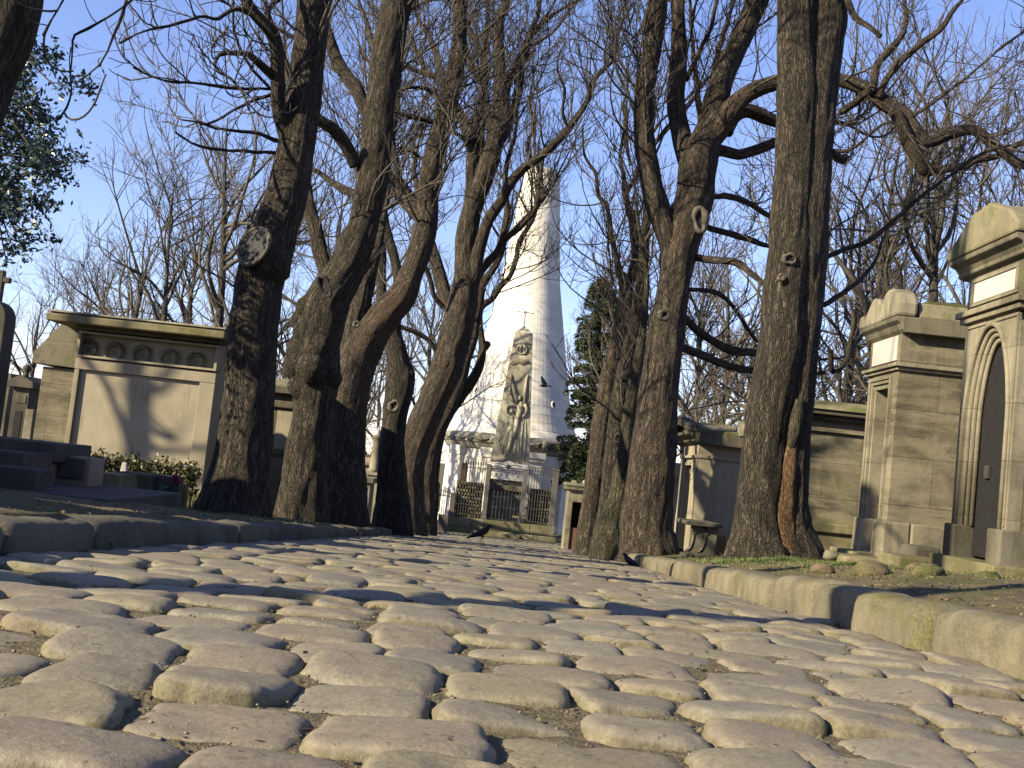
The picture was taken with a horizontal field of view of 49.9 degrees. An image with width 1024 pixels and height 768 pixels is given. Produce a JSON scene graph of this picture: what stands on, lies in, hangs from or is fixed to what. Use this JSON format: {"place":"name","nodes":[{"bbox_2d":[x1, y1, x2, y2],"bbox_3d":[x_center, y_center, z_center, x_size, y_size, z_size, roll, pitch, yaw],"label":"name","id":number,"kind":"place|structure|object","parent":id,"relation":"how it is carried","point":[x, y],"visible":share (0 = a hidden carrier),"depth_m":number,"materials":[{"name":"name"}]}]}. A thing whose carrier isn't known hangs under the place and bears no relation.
{"place":"outdoors","nodes":[
{"label":"outdoors","id":0,"kind":"place"},
{"bbox_2d":[22,409,36,438],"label":"pillar","id":1,"kind":"structure","parent":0,"point":[29,424],"depth_m":18.94,"materials":[{"name":"stone"}]},
{"bbox_2d":[102,472,136,487],"bbox_3d":[-3.879,1.017,10.774,0.309,0.282,0.500,6,-4,0],"label":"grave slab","id":2,"kind":"object","parent":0,"point":[119,479],"visible":0.36,"depth_m":10.59,"materials":[{"name":"grey stone"}]},
{"bbox_2d":[120,462,127,470],"bbox_3d":[-4.548,1.160,12.843,0.170,0.487,0.060,6,-4,0],"label":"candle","id":3,"kind":"object","parent":2,"relation":"on","point":[124,466],"visible":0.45,"depth_m":12.83,"materials":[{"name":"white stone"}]},
{"bbox_2d":[154,475,183,491],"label":"grave slab","id":4,"kind":"structure","parent":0,"point":[159,480],"depth_m":12.32,"materials":[{"name":"stone"}]},
{"bbox_2d":[454,480,483,517],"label":"openwork wall","id":5,"kind":"structure","parent":0,"point":[457,499],"depth_m":41.00,"materials":[{"name":"stone"}]},
{"bbox_2d":[0,532,1023,767],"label":"road","id":6,"kind":"structure","parent":0,"point":[68,711],"depth_m":2.29,"materials":[{"name":"grey stone"}]},
{"bbox_2d":[466,524,493,544],"bbox_3d":[-0.571,2.676,19.666,0.488,0.367,0.149,7,-4,-8],"label":"crow","id":7,"kind":"object","parent":6,"relation":"on","point":[483,531],"visible":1,"depth_m":19.61,"materials":[{"name":"black"}]},
{"bbox_2d":[0,535,1023,767],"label":"road joints","id":8,"kind":"object","parent":6,"relation":"on","point":[143,702],"visible":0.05,"depth_m":2.02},
{"bbox_2d":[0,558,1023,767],"bbox_3d":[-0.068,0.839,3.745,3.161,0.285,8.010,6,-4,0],"label":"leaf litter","id":9,"kind":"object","parent":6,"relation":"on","point":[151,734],"visible":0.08,"depth_m":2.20,"materials":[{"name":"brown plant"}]},
{"bbox_2d":[91,580,1003,736],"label":"fallen twigs","id":10,"kind":"object","parent":6,"relation":"on","point":[422,581],"visible":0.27,"depth_m":2.91,"materials":[{"name":"brown wood"}]},
{"bbox_2d":[620,553,639,566],"bbox_3d":[1.441,2.159,13.280,0.294,0.221,0.090,5,-5,20],"label":"crow","id":11,"kind":"object","parent":6,"relation":"on","point":[629,560],"visible":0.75,"depth_m":13.26,"materials":[{"name":"black"}]},
{"bbox_2d":[0,455,1023,617],"bbox_3d":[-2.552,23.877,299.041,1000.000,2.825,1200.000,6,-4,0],"label":"ground","id":12,"kind":"structure","parent":0,"point":[944,592],"depth_m":5.29,"materials":[{"name":"brown soil"}]},
{"bbox_2d":[0,270,15,430],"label":"cross stele","id":13,"kind":"object","parent":12,"relation":"on","point":[7,321],"visible":1,"depth_m":9.93,"materials":[{"name":"stone"}]},
{"bbox_2d":[0,373,19,436],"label":"tomb block","id":14,"kind":"structure","parent":12,"relation":"on","point":[6,410],"depth_m":23.99,"materials":[{"name":"grey stone"}]},
{"bbox_2d":[7,364,40,437],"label":"chapel","id":15,"kind":"structure","parent":12,"relation":"on","point":[26,386],"depth_m":20.95,"materials":[{"name":"stone"}]},
{"bbox_2d":[11,410,21,437],"bbox_3d":[-9.469,1.223,20.892,0.132,1.439,0.020,6,-4,0],"label":"door","id":16,"kind":"structure","parent":15,"relation":"in","point":[17,416],"depth_m":20.92,"materials":[{"name":"grey metal"}]},
{"bbox_2d":[3,219,92,377],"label":"bare tree","id":17,"kind":"object","parent":12,"relation":"on","point":[35,339],"visible":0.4,"depth_m":47.80,"materials":[{"name":"brown plant"}]},
{"bbox_2d":[0,34,104,274],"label":"holm oak tree","id":18,"kind":"object","parent":12,"relation":"on","point":[38,163],"visible":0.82,"depth_m":9.91,"materials":[{"name":"green plant"}]},
{"bbox_2d":[0,0,156,132],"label":"chestnut tree","id":19,"kind":"object","parent":12,"relation":"on","point":[20,23],"visible":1,"depth_m":7.08,"materials":[{"name":"brown plant"}]},
{"bbox_2d":[8,252,156,317],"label":"bare tree","id":20,"kind":"object","parent":12,"relation":"on","point":[48,281],"visible":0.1,"depth_m":41.60,"materials":[{"name":"brown plant"}]},
{"bbox_2d":[35,200,132,338],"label":"bare tree","id":21,"kind":"object","parent":12,"relation":"on","point":[74,273],"visible":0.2,"depth_m":52.37,"materials":[{"name":"brown plant"}]},
{"bbox_2d":[0,436,181,507],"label":"granite tomb","id":22,"kind":"object","parent":12,"relation":"on","point":[30,465],"visible":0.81,"depth_m":9.03,"materials":[{"name":"grey stone"}]},
{"bbox_2d":[59,457,86,479],"bbox_3d":[-3.753,0.722,9.398,0.220,0.177,0.030,6,-4,0],"label":"name plate","id":23,"kind":"object","parent":22,"relation":"on","point":[72,468],"visible":0.85,"depth_m":9.38,"materials":[{"name":"stone"}]},
{"bbox_2d":[32,309,227,505],"bbox_3d":[-5.383,0.444,15.638,2.833,2.705,2.060,6,-4,0],"label":"wall tomb","id":24,"kind":"object","parent":12,"relation":"on","point":[122,386],"depth_m":15.02,"materials":[{"name":"stone"}]},
{"bbox_2d":[114,471,161,489],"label":"grave slab","id":25,"kind":"structure","parent":12,"relation":"on","point":[146,481],"depth_m":12.13,"materials":[{"name":"grey stone"}]},
{"bbox_2d":[47,132,228,330],"bbox_3d":[-13.325,-2.308,38.042,5.150,12.580,8.600,8,-5,-27],"label":"bare tree","id":26,"kind":"object","parent":12,"relation":"on","point":[136,309],"visible":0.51,"depth_m":38.63,"materials":[{"name":"brown plant"}]},
{"bbox_2d":[90,447,204,506],"bbox_3d":[-4.658,1.158,13.484,1.706,0.704,0.487,6,-4,0],"label":"hedge","id":27,"kind":"object","parent":12,"relation":"on","point":[138,465],"visible":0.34,"depth_m":13.43,"materials":[{"name":"green plant"}]},
{"bbox_2d":[16,101,280,377],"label":"bare tree","id":28,"kind":"object","parent":12,"relation":"on","point":[187,314],"visible":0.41,"depth_m":41.41,"materials":[{"name":"brown plant"}]},
{"bbox_2d":[156,472,180,492],"bbox_3d":[-3.625,1.108,11.619,0.310,0.376,0.301,6,-4,0],"label":"flower pot","id":29,"kind":"object","parent":12,"relation":"on","point":[175,479],"visible":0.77,"depth_m":11.61,"materials":[{"name":"stone"}]},
{"bbox_2d":[56,77,287,378],"bbox_3d":[-10.377,-3.206,38.118,9.827,14.927,8.848,6,-4,-3],"label":"bare tree","id":30,"kind":"object","parent":12,"relation":"on","point":[169,223],"visible":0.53,"depth_m":36.26,"materials":[{"name":"brown plant"}]},
{"bbox_2d":[178,485,188,507],"bbox_3d":[-3.468,1.202,11.575,0.083,0.278,0.120,6,-4,0],"label":"marker stone","id":31,"kind":"object","parent":12,"relation":"on","point":[183,490],"visible":0.5,"depth_m":11.52,"materials":[{"name":"grey stone"}]},
{"bbox_2d":[0,514,391,555],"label":"kerb","id":32,"kind":"structure","parent":12,"relation":"on","point":[78,533],"depth_m":4.49,"materials":[{"name":"stone"}]},
{"bbox_2d":[64,0,355,362],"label":"bare tree","id":33,"kind":"object","parent":12,"relation":"on","point":[217,302],"visible":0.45,"depth_m":32.98,"materials":[{"name":"brown plant"}]},
{"bbox_2d":[129,502,324,525],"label":"grass","id":34,"kind":"structure","parent":12,"relation":"on","point":[234,514],"depth_m":9.39,"materials":[{"name":"green plant"}]},
{"bbox_2d":[105,0,359,519],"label":"chestnut tree","id":35,"kind":"object","parent":12,"relation":"on","point":[236,481],"visible":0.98,"depth_m":10.85,"materials":[{"name":"brown plant"}]},
{"bbox_2d":[198,135,355,378],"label":"bare tree","id":36,"kind":"object","parent":12,"relation":"on","point":[296,256],"visible":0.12,"depth_m":44.36,"materials":[{"name":"brown plant"}]},
{"bbox_2d":[269,377,292,513],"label":"tomb chapel","id":37,"kind":"structure","parent":12,"relation":"on","point":[283,408],"depth_m":17.93,"materials":[{"name":"grey stone"}]},
{"bbox_2d":[165,29,465,377],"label":"bare tree","id":38,"kind":"object","parent":12,"relation":"on","point":[281,326],"visible":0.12,"depth_m":40.30,"materials":[{"name":"brown plant"}]},
{"bbox_2d":[290,243,427,425],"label":"bare tree","id":39,"kind":"object","parent":12,"relation":"on","point":[372,401],"visible":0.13,"depth_m":69.36,"materials":[{"name":"brown plant"}]},
{"bbox_2d":[365,457,370,470],"bbox_3d":[-5.179,3.745,38.528,0.644,2.369,1.720,6,-4,0],"label":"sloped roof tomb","id":40,"kind":"object","parent":12,"relation":"on","point":[367,461],"visible":0.18,"depth_m":37.93,"materials":[{"name":"stone"}]},
{"bbox_2d":[367,477,376,518],"bbox_3d":[-3.559,2.794,26.237,0.514,1.142,0.940,6,-4,0],"label":"box tomb","id":41,"kind":"object","parent":12,"relation":"on","point":[371,481],"visible":0.22,"depth_m":26.04,"materials":[{"name":"stone"}]},
{"bbox_2d":[236,0,508,522],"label":"chestnut tree","id":42,"kind":"object","parent":12,"relation":"on","point":[311,367],"visible":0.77,"depth_m":14.00,"materials":[{"name":"brown plant"}]},
{"bbox_2d":[366,427,379,522],"bbox_3d":[-3.769,2.522,29.866,0.409,2.762,0.409,6,-4,0],"label":"column monument","id":43,"kind":"object","parent":12,"relation":"on","point":[372,470],"depth_m":29.78,"materials":[{"name":"stone"}]},
{"bbox_2d":[322,0,451,536],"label":"chestnut tree","id":44,"kind":"object","parent":12,"relation":"on","point":[392,510],"visible":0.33,"depth_m":19.83,"materials":[{"name":"brown plant"}]},
{"bbox_2d":[365,303,447,463],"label":"bare tree","id":45,"kind":"object","parent":12,"relation":"on","point":[379,410],"visible":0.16,"depth_m":59.89,"materials":[{"name":"brown plant"}]},
{"bbox_2d":[372,204,486,408],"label":"bare tree","id":46,"kind":"object","parent":12,"relation":"on","point":[428,352],"visible":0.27,"depth_m":71.84,"materials":[{"name":"brown plant"}]},
{"bbox_2d":[437,514,448,532],"bbox_3d":[-2.383,4.827,37.777,0.341,0.657,0.100,6,-4,0],"label":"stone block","id":47,"kind":"object","parent":12,"relation":"on","point":[442,525],"visible":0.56,"depth_m":37.73,"materials":[{"name":"stone"}]},
{"bbox_2d":[327,0,582,527],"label":"chestnut tree","id":48,"kind":"object","parent":12,"relation":"on","point":[369,329],"visible":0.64,"depth_m":17.01,"materials":[{"name":"brown plant"}]},
{"bbox_2d":[460,463,467,480],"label":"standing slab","id":49,"kind":"structure","parent":12,"relation":"on","point":[462,473],"depth_m":41.31,"materials":[{"name":"stone"}]},
{"bbox_2d":[447,516,556,541],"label":"stone plinth","id":50,"kind":"structure","parent":12,"relation":"on","point":[507,529],"depth_m":40.36,"materials":[{"name":"beige stone"}]},
{"bbox_2d":[438,459,559,526],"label":"iron railing","id":51,"kind":"object","parent":50,"relation":"on","point":[524,489],"visible":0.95,"depth_m":40.71,"materials":[{"name":"black metal"}]},
{"bbox_2d":[481,311,533,532],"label":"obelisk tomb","id":52,"kind":"object","parent":12,"relation":"on","point":[511,444],"visible":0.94,"depth_m":42.98,"materials":[{"name":"stone"}]},
{"bbox_2d":[437,168,584,534],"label":"stone tower","id":53,"kind":"structure","parent":12,"relation":"on","point":[470,434],"depth_m":48.55,"materials":[{"name":"white stone"}]},
{"bbox_2d":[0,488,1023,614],"bbox_3d":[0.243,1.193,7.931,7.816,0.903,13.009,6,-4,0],"label":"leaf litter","id":54,"kind":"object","parent":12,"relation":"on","point":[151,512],"visible":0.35,"depth_m":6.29,"materials":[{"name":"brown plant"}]},
{"bbox_2d":[422,76,611,535],"bbox_3d":[-0.013,-1.803,26.986,4.220,12.006,3.041,3,-5,35],"label":"chestnut tree","id":55,"kind":"object","parent":12,"relation":"on","point":[464,388],"visible":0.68,"depth_m":26.89,"materials":[{"name":"brown plant"}]},
{"bbox_2d":[391,0,687,536],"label":"chestnut tree","id":56,"kind":"object","parent":12,"relation":"on","point":[457,302],"visible":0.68,"depth_m":24.04,"materials":[{"name":"brown plant"}]},
{"bbox_2d":[561,480,584,549],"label":"chapel","id":57,"kind":"structure","parent":12,"relation":"on","point":[574,495],"depth_m":32.85,"materials":[{"name":"stone"}]},
{"bbox_2d":[547,276,617,490],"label":"cedar tree","id":58,"kind":"object","parent":12,"relation":"on","point":[575,449],"visible":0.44,"depth_m":43.78,"materials":[{"name":"green plant"}]},
{"bbox_2d":[511,47,703,555],"bbox_3d":[1.745,-1.567,20.367,3.312,9.918,2.808,10,-6,-44],"label":"chestnut tree","id":59,"kind":"object","parent":12,"relation":"on","point":[589,504],"visible":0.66,"depth_m":20.05,"materials":[{"name":"brown plant"}]},
{"bbox_2d":[553,160,718,559],"bbox_3d":[2.009,-0.201,17.398,2.530,6.449,2.039,3,-5,32],"label":"chestnut tree","id":60,"kind":"object","parent":12,"relation":"on","point":[604,540],"visible":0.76,"depth_m":16.92,"materials":[{"name":"brown plant"}]},
{"bbox_2d":[565,224,721,456],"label":"bare tree","id":61,"kind":"object","parent":12,"relation":"on","point":[569,358],"visible":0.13,"depth_m":77.34,"materials":[{"name":"brown plant"}]},
{"bbox_2d":[540,0,769,532],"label":"chestnut tree","id":62,"kind":"object","parent":12,"relation":"on","point":[615,409],"visible":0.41,"depth_m":18.53,"materials":[{"name":"brown plant"}]},
{"bbox_2d":[566,187,758,418],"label":"bare tree","id":63,"kind":"object","parent":12,"relation":"on","point":[688,315],"visible":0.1,"depth_m":61.12,"materials":[{"name":"brown plant"}]},
{"bbox_2d":[657,554,722,558],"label":"grass","id":64,"kind":"structure","parent":12,"relation":"on","point":[677,557],"depth_m":13.57,"materials":[{"name":"green plant"}]},
{"bbox_2d":[676,518,722,557],"bbox_3d":[2.436,2.054,14.492,0.464,0.499,0.926,6,-4,0],"label":"stone bench","id":65,"kind":"object","parent":12,"relation":"on","point":[703,535],"visible":0.8,"depth_m":14.12,"materials":[{"name":"grey stone"}]},
{"bbox_2d":[674,416,744,550],"bbox_3d":[3.640,1.812,18.718,1.816,2.346,2.036,6,-4,0],"label":"temple tomb","id":66,"kind":"object","parent":12,"relation":"on","point":[709,473],"visible":0.58,"depth_m":17.95,"materials":[{"name":"stone"}]},
{"bbox_2d":[571,142,848,458],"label":"bare tree","id":67,"kind":"object","parent":12,"relation":"on","point":[701,322],"visible":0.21,"depth_m":54.33,"materials":[{"name":"brown plant"}]},
{"bbox_2d":[588,158,864,425],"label":"bare tree","id":68,"kind":"object","parent":12,"relation":"on","point":[737,344],"visible":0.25,"depth_m":40.06,"materials":[{"name":"brown plant"}]},
{"bbox_2d":[567,47,889,455],"bbox_3d":[6.998,-2.251,37.553,9.875,16.660,10.967,6,-4,6],"label":"bare tree","id":69,"kind":"object","parent":12,"relation":"on","point":[728,395],"visible":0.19,"depth_m":36.52,"materials":[{"name":"brown plant"}]},
{"bbox_2d":[681,555,848,563],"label":"grass","id":70,"kind":"structure","parent":12,"relation":"on","point":[772,559],"depth_m":10.64,"materials":[{"name":"green plant"}]},
{"bbox_2d":[679,236,864,425],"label":"bare tree","id":71,"kind":"object","parent":12,"relation":"on","point":[738,409],"visible":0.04,"depth_m":59.91,"materials":[{"name":"brown plant"}]},
{"bbox_2d":[537,0,1023,562],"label":"chestnut tree","id":72,"kind":"object","parent":12,"relation":"on","point":[681,226],"visible":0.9,"depth_m":16.00,"materials":[{"name":"brown plant"}]},
{"bbox_2d":[810,562,834,573],"bbox_3d":[2.075,1.242,7.346,0.167,0.099,0.120,6,-4,0],"label":"rock","id":73,"kind":"object","parent":12,"relation":"on","point":[823,568],"visible":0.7,"depth_m":7.30,"materials":[{"name":"beige stone"}]},
{"bbox_2d":[628,553,1023,679],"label":"kerb","id":74,"kind":"structure","parent":12,"relation":"on","point":[993,640],"depth_m":4.03,"materials":[{"name":"stone"}]},
{"bbox_2d":[823,550,838,560],"bbox_3d":[2.858,1.540,9.833,0.164,0.106,0.142,6,-4,0],"label":"broken stone","id":75,"kind":"object","parent":12,"relation":"on","point":[831,555],"visible":0.81,"depth_m":9.78,"materials":[{"name":"grey stone"}]},
{"bbox_2d":[808,399,866,549],"bbox_3d":[4.139,1.354,14.468,1.766,2.167,2.190,6,-4,0],"label":"flat topped tomb","id":76,"kind":"object","parent":12,"relation":"on","point":[837,437],"visible":0.15,"depth_m":13.97,"materials":[{"name":"stone"}]},
{"bbox_2d":[678,1,1023,411],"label":"bare tree","id":77,"kind":"object","parent":12,"relation":"on","point":[900,284],"visible":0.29,"depth_m":27.18,"materials":[{"name":"brown plant"}]},
{"bbox_2d":[740,82,962,404],"bbox_3d":[9.116,-1.688,30.403,9.348,13.674,5.598,7,-4,-14],"label":"bare tree","id":78,"kind":"object","parent":12,"relation":"on","point":[839,220],"visible":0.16,"depth_m":30.08,"materials":[{"name":"brown plant"}]},
{"bbox_2d":[836,552,877,562],"bbox_3d":[3.122,1.608,9.833,0.475,0.137,0.600,6,-4,0],"label":"loose block","id":79,"kind":"object","parent":12,"relation":"on","point":[841,557],"depth_m":9.64,"materials":[{"name":"stone"}]},
{"bbox_2d":[744,144,970,404],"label":"bare tree","id":80,"kind":"object","parent":12,"relation":"on","point":[859,351],"visible":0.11,"depth_m":50.33,"materials":[{"name":"brown plant"}]},
{"bbox_2d":[695,557,1020,584],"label":"grass","id":81,"kind":"structure","parent":12,"relation":"on","point":[853,565],"depth_m":7.91,"materials":[{"name":"green plant"}]},
{"bbox_2d":[852,559,891,575],"bbox_3d":[2.244,1.170,6.849,0.249,0.154,0.190,6,-4,0],"label":"rock","id":82,"kind":"object","parent":12,"relation":"on","point":[868,567],"visible":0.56,"depth_m":6.79,"materials":[{"name":"beige stone"}]},
{"bbox_2d":[722,0,1023,560],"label":"chestnut tree","id":83,"kind":"object","parent":12,"relation":"on","point":[772,516],"visible":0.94,"depth_m":11.99,"materials":[{"name":"brown plant"}]},
{"bbox_2d":[722,0,1023,392],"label":"bare tree","id":84,"kind":"object","parent":12,"relation":"on","point":[935,243],"visible":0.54,"depth_m":23.87,"materials":[{"name":"brown plant"}]},
{"bbox_2d":[830,289,968,556],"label":"chapel","id":85,"kind":"structure","parent":12,"relation":"on","point":[913,373],"depth_m":10.31,"materials":[{"name":"stone"}]},
{"bbox_2d":[878,551,928,566],"bbox_3d":[3.302,1.510,9.139,0.375,0.168,0.500,6,-4,0],"label":"loose block","id":86,"kind":"object","parent":12,"relation":"on","point":[895,559],"depth_m":8.96,"materials":[{"name":"stone"}]},
{"bbox_2d":[906,563,920,569],"bbox_3d":[2.636,1.199,7.152,0.133,0.075,0.099,6,-4,0],"label":"earth clod","id":87,"kind":"object","parent":12,"relation":"on","point":[910,566],"visible":0.43,"depth_m":7.13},
{"bbox_2d":[900,543,940,556],"bbox_3d":[3.487,1.523,9.416,0.279,0.280,0.350,6,-4,0],"label":"loose block","id":88,"kind":"object","parent":12,"relation":"on","point":[917,550],"depth_m":9.27,"materials":[{"name":"stone"}]},
{"bbox_2d":[833,10,1023,399],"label":"bare tree","id":89,"kind":"object","parent":12,"relation":"on","point":[950,286],"visible":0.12,"depth_m":33.98,"materials":[{"name":"brown plant"}]},
{"bbox_2d":[912,563,945,576],"bbox_3d":[2.445,1.107,6.454,0.199,0.113,0.153,6,-4,0],"label":"rock","id":90,"kind":"object","parent":12,"relation":"on","point":[927,569],"visible":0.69,"depth_m":6.41,"materials":[{"name":"stone"}]},
{"bbox_2d":[855,17,1023,304],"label":"bare tree","id":91,"kind":"object","parent":12,"relation":"on","point":[980,201],"visible":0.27,"depth_m":28.45,"materials":[{"name":"brown plant"}]},
{"bbox_2d":[906,203,1023,578],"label":"gothic chapel","id":92,"kind":"structure","parent":12,"relation":"on","point":[984,530],"depth_m":8.38,"materials":[{"name":"stone"}]},
{"bbox_2d":[971,337,1004,557],"bbox_3d":[3.674,0.460,8.338,0.055,1.722,0.660,6,-4,0],"label":"door","id":93,"kind":"structure","parent":92,"relation":"in","point":[993,416],"depth_m":8.43,"materials":[{"name":"metal"}]},
{"bbox_2d":[974,570,1001,578],"bbox_3d":[2.410,0.980,5.559,0.133,0.073,0.102,6,-4,0],"label":"earth clod","id":94,"kind":"object","parent":12,"relation":"on","point":[990,574],"visible":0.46,"depth_m":5.53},
{"bbox_2d":[0,0,1023,463],"label":"sky","id":95,"kind":"structure","parent":0,"point":[94,195],"materials":[{"name":"blue"}]},
{"bbox_2d":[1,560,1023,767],"bbox_3d":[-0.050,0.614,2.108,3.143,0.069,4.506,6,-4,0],"label":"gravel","id":96,"kind":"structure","parent":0,"point":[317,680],"depth_m":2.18,"materials":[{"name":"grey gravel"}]},
{"bbox_2d":[525,488,550,525],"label":"openwork wall","id":97,"kind":"structure","parent":0,"point":[538,505],"depth_m":41.00,"materials":[{"name":"stone"}]},
{"bbox_2d":[539,376,551,387],"bbox_3d":[1.149,-0.021,38.064,0.455,0.306,0.989,-3,34,-20],"label":"crow","id":98,"kind":"object","parent":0,"point":[543,382],"visible":1,"depth_m":38.17,"materials":[{"name":"black"}]},
{"bbox_2d":[672,463,679,529],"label":"tomb block","id":99,"kind":"structure","parent":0,"point":[677,468],"depth_m":26.91,"materials":[{"name":"stone"}]},
{"bbox_2d":[715,534,725,554],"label":"plinth block","id":100,"kind":"structure","parent":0,"point":[720,545],"depth_m":14.80,"materials":[{"name":"stone"}]}
]}

